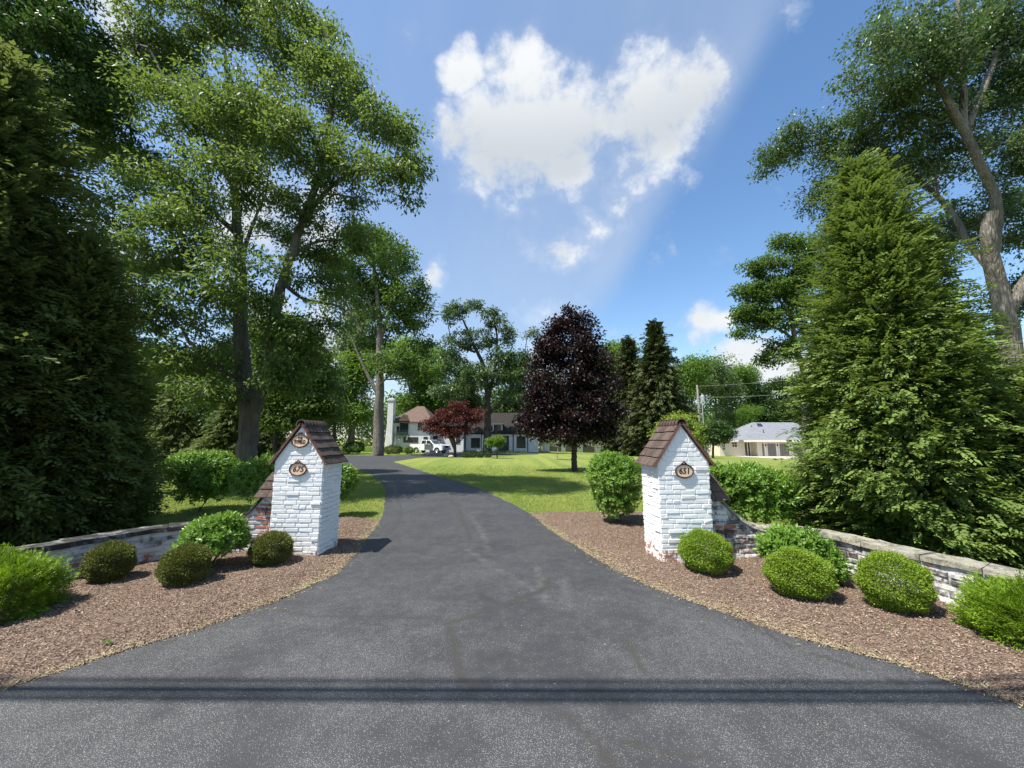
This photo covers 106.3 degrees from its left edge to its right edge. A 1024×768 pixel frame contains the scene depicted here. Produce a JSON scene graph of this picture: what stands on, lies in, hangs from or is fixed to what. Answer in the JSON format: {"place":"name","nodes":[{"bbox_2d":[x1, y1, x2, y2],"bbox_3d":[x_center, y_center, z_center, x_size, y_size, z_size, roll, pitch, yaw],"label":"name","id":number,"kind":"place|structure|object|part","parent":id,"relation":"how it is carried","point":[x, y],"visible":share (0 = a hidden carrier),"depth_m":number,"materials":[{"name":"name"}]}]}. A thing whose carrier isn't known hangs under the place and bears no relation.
{"place":"outdoors","nodes":[
{"label":"outdoors","id":0,"kind":"place"},
{"bbox_2d":[0,451,1023,767],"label":"driveway","id":1,"kind":"structure","parent":0,"point":[432,580],"depth_m":2.72,"materials":[{"name":"grey asphalt"}]},
{"bbox_2d":[410,440,450,452],"bbox_3d":[-11.211,8.483,52.203,5.561,1.767,2.497,-4,-9,24],"label":"pickup truck","id":2,"kind":"object","parent":1,"relation":"on","point":[425,445],"visible":0.94,"depth_m":51.52,"materials":[{"name":"white metal"}]},
{"bbox_3d":[-11.120,8.138,51.087,1.060,1.246,0.074,0,-8,0],"label":"front door","id":3,"kind":"part","parent":2,"relation":"part of","materials":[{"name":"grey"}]},
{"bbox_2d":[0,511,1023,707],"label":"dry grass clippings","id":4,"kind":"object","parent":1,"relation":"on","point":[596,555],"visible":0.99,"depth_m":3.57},
{"bbox_2d":[7,0,1023,438],"label":"sky","id":5,"kind":"structure","parent":0,"point":[595,154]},
{"bbox_2d":[27,517,1021,766],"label":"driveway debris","id":6,"kind":"object","parent":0,"point":[540,680],"visible":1,"depth_m":2.60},
{"bbox_2d":[135,439,1023,587],"bbox_3d":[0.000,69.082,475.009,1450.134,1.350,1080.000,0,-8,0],"label":"ground","id":7,"kind":"structure","parent":0,"point":[541,459],"depth_m":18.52,"materials":[{"name":"green plant"}]},
{"bbox_2d":[0,0,149,268],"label":"shade tree","id":8,"kind":"object","parent":7,"relation":"on","point":[55,31],"visible":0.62,"depth_m":12.22,"materials":[{"name":"green plant"}]},
{"bbox_2d":[0,36,171,548],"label":"arborvitae","id":9,"kind":"object","parent":7,"relation":"on","point":[32,180],"visible":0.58,"depth_m":6.46,"materials":[{"name":"green plant"}]},
{"bbox_2d":[0,225,176,546],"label":"arborvitae","id":10,"kind":"object","parent":7,"relation":"on","point":[120,412],"visible":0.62,"depth_m":6.71,"materials":[{"name":"green plant"}]},
{"bbox_2d":[2,472,274,580],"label":"garden wall","id":11,"kind":"structure","parent":7,"relation":"on","point":[152,543],"depth_m":5.32,"materials":[{"name":"stone"}]},
{"bbox_2d":[129,334,174,424],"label":"broadleaf tree","id":12,"kind":"object","parent":7,"relation":"on","point":[150,398],"visible":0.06,"depth_m":33.42,"materials":[{"name":"green plant"}]},
{"bbox_2d":[143,378,210,458],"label":"spruce tree","id":13,"kind":"object","parent":7,"relation":"on","point":[180,436],"visible":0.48,"depth_m":28.95,"materials":[{"name":"green plant"}]},
{"bbox_2d":[0,517,377,689],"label":"mulch bed","id":14,"kind":"object","parent":7,"relation":"on","point":[167,621],"visible":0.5,"depth_m":3.89,"materials":[{"name":"brown wood"}]},
{"bbox_2d":[0,542,80,624],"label":"spreading yew","id":15,"kind":"object","parent":14,"relation":"on","point":[43,583],"visible":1,"depth_m":3.79,"materials":[{"name":"green plant"}]},
{"bbox_2d":[77,539,138,582],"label":"round shrub","id":16,"kind":"object","parent":14,"relation":"on","point":[91,569],"visible":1,"depth_m":4.58,"materials":[{"name":"green plant"}]},
{"bbox_2d":[154,542,212,586],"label":"round shrub","id":17,"kind":"object","parent":14,"relation":"on","point":[198,567],"visible":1,"depth_m":4.45,"materials":[{"name":"green plant"}]},
{"bbox_2d":[246,530,294,565],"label":"round shrub","id":18,"kind":"object","parent":14,"relation":"on","point":[270,555],"visible":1,"depth_m":5.17,"materials":[{"name":"green plant"}]},
{"bbox_2d":[157,448,240,511],"bbox_3d":[-7.590,2.328,9.274,2.009,1.565,1.528,0,-8,0],"label":"leafy shrub","id":19,"kind":"object","parent":7,"relation":"on","point":[206,474],"visible":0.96,"depth_m":8.94,"materials":[{"name":"green plant"}]},
{"bbox_2d":[174,338,236,427],"bbox_3d":[-22.754,1.163,30.187,5.212,10.086,6.524,-2,-8,12],"label":"broadleaf tree","id":20,"kind":"object","parent":7,"relation":"on","point":[198,413],"visible":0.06,"depth_m":28.95,"materials":[{"name":"green plant"}]},
{"bbox_2d":[169,509,252,566],"bbox_3d":[-4.033,2.100,5.139,1.038,0.809,0.790,0,-8,0],"label":"leafy shrub","id":21,"kind":"object","parent":7,"relation":"on","point":[217,529],"visible":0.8,"depth_m":5.01,"materials":[{"name":"green plant"}]},
{"bbox_2d":[179,398,261,456],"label":"spruce tree","id":22,"kind":"object","parent":7,"relation":"on","point":[223,431],"visible":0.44,"depth_m":23.16,"materials":[{"name":"green plant"}]},
{"bbox_2d":[57,0,438,494],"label":"maple tree","id":23,"kind":"object","parent":7,"relation":"on","point":[255,121],"visible":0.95,"depth_m":12.34,"materials":[{"name":"green plant"}]},
{"bbox_2d":[228,452,274,503],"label":"leafy shrub","id":24,"kind":"object","parent":7,"relation":"on","point":[255,472],"visible":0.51,"depth_m":8.01,"materials":[{"name":"green plant"}]},
{"bbox_2d":[257,406,289,457],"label":"spruce tree","id":25,"kind":"object","parent":7,"relation":"on","point":[266,440],"visible":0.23,"depth_m":25.12,"materials":[{"name":"green plant"}]},
{"bbox_2d":[222,308,351,454],"bbox_3d":[-11.173,0.281,19.162,6.625,8.675,4.134,0,-8,0],"label":"maple tree","id":26,"kind":"object","parent":7,"relation":"on","point":[288,414],"visible":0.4,"depth_m":18.70,"materials":[{"name":"green plant"}]},
{"bbox_2d":[268,419,347,555],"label":"gate pier","id":27,"kind":"structure","parent":7,"relation":"on","point":[309,458],"depth_m":5.77,"materials":[{"name":"brick"}]},
{"bbox_2d":[305,374,358,428],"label":"broadleaf tree","id":28,"kind":"object","parent":7,"relation":"on","point":[337,396],"visible":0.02,"depth_m":47.57,"materials":[{"name":"green plant"}]},
{"bbox_2d":[341,448,349,453],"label":"boxwood shrub","id":29,"kind":"object","parent":7,"relation":"on","point":[346,451],"visible":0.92,"depth_m":46.29,"materials":[{"name":"green plant"}]},
{"bbox_2d":[326,365,372,440],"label":"broadleaf tree","id":30,"kind":"object","parent":7,"relation":"on","point":[334,432],"visible":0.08,"depth_m":69.31,"materials":[{"name":"green plant"}]},
{"bbox_2d":[340,462,359,500],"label":"leafy shrub","id":31,"kind":"object","parent":7,"relation":"on","point":[350,480],"visible":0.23,"depth_m":8.59,"materials":[{"name":"green plant"}]},
{"bbox_2d":[325,298,381,446],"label":"broadleaf tree","id":32,"kind":"object","parent":7,"relation":"on","point":[343,340],"visible":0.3,"depth_m":73.41,"materials":[{"name":"green plant"}]},
{"bbox_2d":[342,440,365,453],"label":"boxwood shrub","id":33,"kind":"object","parent":7,"relation":"on","point":[359,445],"visible":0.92,"depth_m":48.95,"materials":[{"name":"green plant"}]},
{"bbox_2d":[333,346,375,445],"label":"broadleaf tree","id":34,"kind":"object","parent":7,"relation":"on","point":[356,372],"visible":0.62,"depth_m":69.83,"materials":[{"name":"green plant"}]},
{"bbox_2d":[339,445,371,452],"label":"ground cover","id":35,"kind":"object","parent":7,"relation":"on","point":[368,449],"visible":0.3,"depth_m":56.79,"materials":[{"name":"green plant"}]},
{"bbox_2d":[316,218,451,455],"bbox_3d":[-14.576,-5.511,43.947,16.570,27.966,11.095,0,-8,0],"label":"broadleaf tree","id":36,"kind":"object","parent":7,"relation":"on","point":[387,296],"visible":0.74,"depth_m":42.56,"materials":[{"name":"green plant"}]},
{"bbox_2d":[384,445,402,453],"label":"boxwood shrub","id":37,"kind":"object","parent":7,"relation":"on","point":[397,448],"visible":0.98,"depth_m":45.94,"materials":[{"name":"green plant"}]},
{"bbox_2d":[384,444,420,452],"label":"ground cover","id":38,"kind":"object","parent":7,"relation":"on","point":[403,449],"visible":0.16,"depth_m":51.52,"materials":[{"name":"green plant"}]},
{"bbox_2d":[405,446,413,453],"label":"boxwood shrub","id":39,"kind":"object","parent":7,"relation":"on","point":[408,450],"visible":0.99,"depth_m":48.05,"materials":[{"name":"green plant"}]},
{"bbox_2d":[371,333,452,416],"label":"broadleaf tree","id":40,"kind":"object","parent":7,"relation":"on","point":[412,402],"visible":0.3,"depth_m":65.50,"materials":[{"name":"green plant"}]},
{"bbox_2d":[395,345,470,413],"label":"broadleaf tree","id":41,"kind":"object","parent":7,"relation":"on","point":[445,379],"visible":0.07,"depth_m":72.64,"materials":[{"name":"green plant"}]},
{"bbox_2d":[417,399,487,456],"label":"red maple","id":42,"kind":"object","parent":7,"relation":"on","point":[439,418],"visible":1,"depth_m":37.52,"materials":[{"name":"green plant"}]},
{"bbox_2d":[384,395,537,451],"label":"white house","id":43,"kind":"structure","parent":7,"relation":"on","point":[403,430],"depth_m":57.66,"materials":[{"name":"brown"}]},
{"bbox_2d":[400,423,408,434],"bbox_3d":[-15.636,6.345,55.583,1.232,1.959,0.141,0,-8,0],"label":"balcony door","id":44,"kind":"structure","parent":43,"relation":"in","point":[403,426],"depth_m":55.52,"materials":[{"name":"green paint"}]},
{"bbox_2d":[403,437,417,442],"bbox_3d":[-14.615,8.057,55.382,2.104,0.787,0.068,0,-8,0],"label":"window","id":45,"kind":"structure","parent":43,"relation":"in","point":[410,439],"depth_m":55.39,"materials":[{"name":"grey glass"}]},
{"bbox_2d":[471,438,479,447],"bbox_3d":[-5.546,8.944,58.287,1.372,1.508,0.068,0,-8,0],"label":"window","id":46,"kind":"structure","parent":43,"relation":"in","point":[475,442],"depth_m":58.29,"materials":[{"name":"black glass"}]},
{"bbox_2d":[494,425,500,430],"bbox_3d":[-2.195,6.674,58.605,1.141,0.909,0.068,0,-8,0],"label":"window","id":47,"kind":"structure","parent":43,"relation":"in","point":[496,427],"depth_m":58.60,"materials":[{"name":"black glass"}]},
{"bbox_2d":[498,436,508,451],"bbox_3d":[-1.271,9.152,58.257,1.603,2.539,0.068,0,-8,0],"label":"door","id":48,"kind":"structure","parent":43,"relation":"in","point":[506,447],"depth_m":58.23,"materials":[{"name":"black paint"}]},
{"bbox_2d":[517,436,525,447],"bbox_3d":[1.386,8.831,58.303,1.372,1.737,0.068,0,-8,0],"label":"window","id":49,"kind":"structure","parent":43,"relation":"in","point":[521,441],"depth_m":58.32,"materials":[{"name":"black glass"}]},
{"bbox_2d":[462,452,468,457],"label":"bed clump","id":50,"kind":"object","parent":7,"relation":"on","point":[465,454],"visible":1,"depth_m":36.30,"materials":[{"name":"green plant"}]},
{"bbox_2d":[447,363,495,417],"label":"broadleaf tree","id":51,"kind":"object","parent":7,"relation":"on","point":[474,404],"visible":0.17,"depth_m":78.07,"materials":[{"name":"green plant"}]},
{"bbox_2d":[476,452,483,457],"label":"bed clump","id":52,"kind":"object","parent":7,"relation":"on","point":[482,454],"visible":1,"depth_m":36.31,"materials":[{"name":"green plant"}]},
{"bbox_2d":[426,298,542,451],"bbox_3d":[-4.096,-1.416,54.213,17.570,23.274,7.402,-1,-8,10],"label":"broadleaf tree","id":53,"kind":"object","parent":7,"relation":"on","point":[485,379],"visible":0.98,"depth_m":54.48,"materials":[{"name":"green plant"}]},
{"bbox_2d":[484,452,491,457],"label":"bed clump","id":54,"kind":"object","parent":7,"relation":"on","point":[489,454],"visible":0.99,"depth_m":36.35,"materials":[{"name":"green plant"}]},
{"bbox_2d":[484,434,506,458],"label":"tree","id":55,"kind":"object","parent":7,"relation":"on","point":[498,441],"visible":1,"depth_m":34.40,"materials":[{"name":"green plant"}]},
{"bbox_2d":[462,449,528,453],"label":"ground cover","id":56,"kind":"object","parent":7,"relation":"on","point":[508,451],"visible":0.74,"depth_m":50.86,"materials":[{"name":"green plant"}]},
{"bbox_2d":[476,351,540,412],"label":"broadleaf tree","id":57,"kind":"object","parent":7,"relation":"on","point":[502,408],"visible":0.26,"depth_m":70.55,"materials":[{"name":"green plant"}]},
{"bbox_2d":[151,387,869,453],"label":"woods","id":58,"kind":"object","parent":7,"relation":"on","point":[368,431],"visible":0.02,"depth_m":104.08,"materials":[{"name":"green plant"}]},
{"bbox_2d":[0,511,1023,702],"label":"mulch chips","id":59,"kind":"object","parent":7,"relation":"on","point":[638,560],"visible":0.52,"depth_m":3.78,"materials":[{"name":"brown wood"}]},
{"bbox_2d":[546,438,566,459],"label":"vase shrub","id":60,"kind":"object","parent":7,"relation":"on","point":[553,441],"visible":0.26,"depth_m":32.83,"materials":[{"name":"green plant"}]},
{"bbox_2d":[508,301,631,471],"bbox_3d":[3.050,0.182,20.775,6.588,9.343,4.451,0,-8,0],"label":"purple maple","id":61,"kind":"object","parent":7,"relation":"on","point":[560,417],"visible":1,"depth_m":20.18,"materials":[{"name":"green plant"}]},
{"bbox_2d":[538,438,605,452],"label":"white garage","id":62,"kind":"structure","parent":7,"relation":"on","point":[544,446],"depth_m":65.09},
{"bbox_2d":[549,444,561,451],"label":"garage door","id":63,"kind":"structure","parent":62,"relation":"in","point":[551,448],"depth_m":65.09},
{"bbox_2d":[565,444,577,451],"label":"garage door","id":64,"kind":"structure","parent":62,"relation":"in","point":[567,449],"depth_m":65.07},
{"bbox_2d":[582,444,594,452],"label":"garage door","id":65,"kind":"structure","parent":62,"relation":"in","point":[588,449],"depth_m":65.07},
{"bbox_2d":[579,439,609,452],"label":"vase shrub","id":66,"kind":"object","parent":7,"relation":"on","point":[600,441],"visible":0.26,"depth_m":35.86,"materials":[{"name":"green plant"}]},
{"bbox_2d":[576,335,641,406],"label":"broadleaf tree","id":67,"kind":"object","parent":7,"relation":"on","point":[616,344],"visible":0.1,"depth_m":61.53,"materials":[{"name":"green plant"}]},
{"bbox_2d":[597,335,645,455],"bbox_3d":[17.468,1.828,56.562,10.655,18.721,10.018,-7,-11,41],"label":"spruce tree","id":68,"kind":"object","parent":7,"relation":"on","point":[628,354],"visible":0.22,"depth_m":55.90,"materials":[{"name":"green plant"}]},
{"bbox_2d":[616,318,709,456],"bbox_3d":[19.144,0.614,50.330,11.412,18.820,12.346,-3,-9,23],"label":"spruce tree","id":69,"kind":"object","parent":7,"relation":"on","point":[657,391],"visible":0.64,"depth_m":49.06,"materials":[{"name":"green plant"}]},
{"bbox_2d":[635,418,715,562],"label":"gate pier","id":70,"kind":"structure","parent":7,"relation":"on","point":[674,460],"depth_m":5.44,"materials":[{"name":"brick"}]},
{"bbox_2d":[647,409,709,446],"label":"tree","id":71,"kind":"object","parent":7,"relation":"on","point":[694,428],"visible":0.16,"depth_m":26.44,"materials":[{"name":"green plant"}]},
{"bbox_2d":[676,350,723,424],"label":"broadleaf tree","id":72,"kind":"object","parent":7,"relation":"on","point":[695,371],"visible":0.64,"depth_m":72.86,"materials":[{"name":"green plant"}]},
{"bbox_2d":[696,385,705,447],"bbox_3d":[30.527,5.951,61.631,1.122,11.707,0.510,-2,-8,11],"label":"utility pole","id":73,"kind":"object","parent":7,"relation":"on","point":[702,398],"visible":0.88,"depth_m":61.91,"materials":[{"name":"grey wood"}]},
{"bbox_2d":[699,419,740,457],"label":"tree","id":74,"kind":"object","parent":7,"relation":"on","point":[718,432],"visible":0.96,"depth_m":45.04,"materials":[{"name":"green plant"}]},
{"bbox_2d":[695,347,752,426],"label":"broadleaf tree","id":75,"kind":"object","parent":7,"relation":"on","point":[718,381],"visible":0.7,"depth_m":78.79,"materials":[{"name":"green plant"}]},
{"bbox_2d":[704,360,761,427],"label":"broadleaf tree","id":76,"kind":"object","parent":7,"relation":"on","point":[742,369],"visible":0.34,"depth_m":84.60,"materials":[{"name":"green plant"}]},
{"bbox_2d":[733,403,766,428],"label":"broadleaf tree","id":77,"kind":"object","parent":7,"relation":"on","point":[748,414],"visible":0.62,"depth_m":74.71,"materials":[{"name":"green plant"}]},
{"bbox_2d":[703,422,801,455],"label":"ranch house","id":78,"kind":"structure","parent":7,"relation":"on","point":[756,439],"depth_m":66.52,"materials":[{"name":"beige brick"}]},
{"bbox_2d":[744,442,747,455],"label":"door","id":79,"kind":"structure","parent":78,"relation":"in","point":[745,443],"depth_m":66.55,"materials":[{"name":"white glass"}]},
{"bbox_2d":[747,442,750,455],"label":"door","id":80,"kind":"structure","parent":78,"relation":"in","point":[748,443],"depth_m":66.55,"materials":[{"name":"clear glass"}]},
{"bbox_2d":[761,443,765,455],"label":"door","id":81,"kind":"structure","parent":78,"relation":"in","point":[762,444],"depth_m":65.06,"materials":[{"name":"white"}]},
{"bbox_2d":[766,443,776,455],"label":"garage door","id":82,"kind":"structure","parent":78,"relation":"in","point":[771,447],"depth_m":65.07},
{"bbox_2d":[778,443,789,455],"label":"garage door","id":83,"kind":"structure","parent":78,"relation":"in","point":[782,452],"depth_m":65.02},
{"bbox_2d":[792,443,801,455],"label":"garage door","id":84,"kind":"structure","parent":78,"relation":"in","point":[792,443],"depth_m":65.02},
{"bbox_2d":[737,363,770,421],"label":"broadleaf tree","id":85,"kind":"object","parent":7,"relation":"on","point":[748,399],"visible":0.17,"depth_m":92.16,"materials":[{"name":"green plant"}]},
{"bbox_2d":[708,459,808,523],"bbox_3d":[4.477,2.103,7.120,1.931,1.414,1.148,0,-8,0],"label":"leafy shrub","id":86,"kind":"object","parent":7,"relation":"on","point":[744,486],"visible":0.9,"depth_m":6.81,"materials":[{"name":"green plant"}]},
{"bbox_2d":[746,376,798,422],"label":"broadleaf tree","id":87,"kind":"object","parent":7,"relation":"on","point":[772,414],"visible":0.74,"depth_m":82.86,"materials":[{"name":"green plant"}]},
{"bbox_2d":[725,231,824,453],"bbox_3d":[16.097,-2.103,22.485,6.970,14.553,3.251,0,-8,0],"label":"broadleaf tree","id":88,"kind":"object","parent":7,"relation":"on","point":[759,290],"visible":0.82,"depth_m":22.61,"materials":[{"name":"green plant"}]},
{"bbox_2d":[532,511,1023,705],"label":"mulch bed","id":89,"kind":"object","parent":7,"relation":"on","point":[576,515],"visible":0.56,"depth_m":3.79,"materials":[{"name":"brown wood"}]},
{"bbox_2d":[583,449,642,521],"bbox_3d":[2.118,2.115,7.900,1.291,1.545,1.253,0,-8,0],"label":"leafy shrub","id":90,"kind":"object","parent":89,"relation":"on","point":[626,468],"visible":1,"depth_m":7.65,"materials":[{"name":"green plant"}]},
{"bbox_2d":[674,528,735,574],"bbox_3d":[2.505,2.188,5.009,0.687,0.598,0.661,0,-8,0],"label":"round shrub","id":91,"kind":"object","parent":89,"relation":"on","point":[699,538],"visible":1,"depth_m":4.86,"materials":[{"name":"green plant"}]},
{"bbox_2d":[761,545,839,600],"bbox_3d":[3.151,2.090,4.229,0.714,0.576,0.662,0,-8,0],"label":"round shrub","id":92,"kind":"object","parent":89,"relation":"on","point":[826,583],"visible":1,"depth_m":4.09,"materials":[{"name":"green plant"}]},
{"bbox_2d":[851,549,939,614],"bbox_3d":[3.869,2.016,3.894,0.675,0.629,0.611,0,-8,0],"label":"round shrub","id":93,"kind":"object","parent":89,"relation":"on","point":[887,598],"visible":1,"depth_m":3.77,"materials":[{"name":"green plant"}]},
{"bbox_2d":[945,569,1023,650],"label":"spreading yew","id":94,"kind":"object","parent":89,"relation":"on","point":[985,604],"visible":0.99,"depth_m":3.32,"materials":[{"name":"green plant"}]},
{"bbox_2d":[777,373,818,424],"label":"broadleaf tree","id":95,"kind":"object","parent":7,"relation":"on","point":[793,406],"visible":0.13,"depth_m":79.41,"materials":[{"name":"green plant"}]},
{"bbox_2d":[752,521,856,583],"bbox_3d":[3.564,2.092,4.782,1.026,0.726,0.863,0,-8,0],"label":"leafy shrub","id":96,"kind":"object","parent":7,"relation":"on","point":[774,537],"visible":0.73,"depth_m":4.61,"materials":[{"name":"green plant"}]},
{"bbox_2d":[740,456,886,462],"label":"concrete forecourt","id":97,"kind":"structure","parent":7,"relation":"on","point":[784,457],"depth_m":64.02,"materials":[{"name":"grey concrete"}]},
{"bbox_2d":[709,473,1023,619],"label":"garden wall","id":98,"kind":"structure","parent":7,"relation":"on","point":[736,530],"depth_m":4.77,"materials":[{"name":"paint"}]},
{"bbox_2d":[745,0,1023,378],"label":"shade tree","id":99,"kind":"object","parent":7,"relation":"on","point":[957,46],"visible":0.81,"depth_m":12.94,"materials":[{"name":"green plant"}]},
{"bbox_2d":[772,147,1023,569],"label":"arborvitae","id":100,"kind":"object","parent":7,"relation":"on","point":[894,318],"visible":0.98,"depth_m":6.17,"materials":[{"name":"green plant"}]},
{"bbox_2d":[913,357,1023,566],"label":"arborvitae","id":101,"kind":"object","parent":7,"relation":"on","point":[1020,384],"visible":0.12,"depth_m":5.41,"materials":[{"name":"green plant"}]}
]}

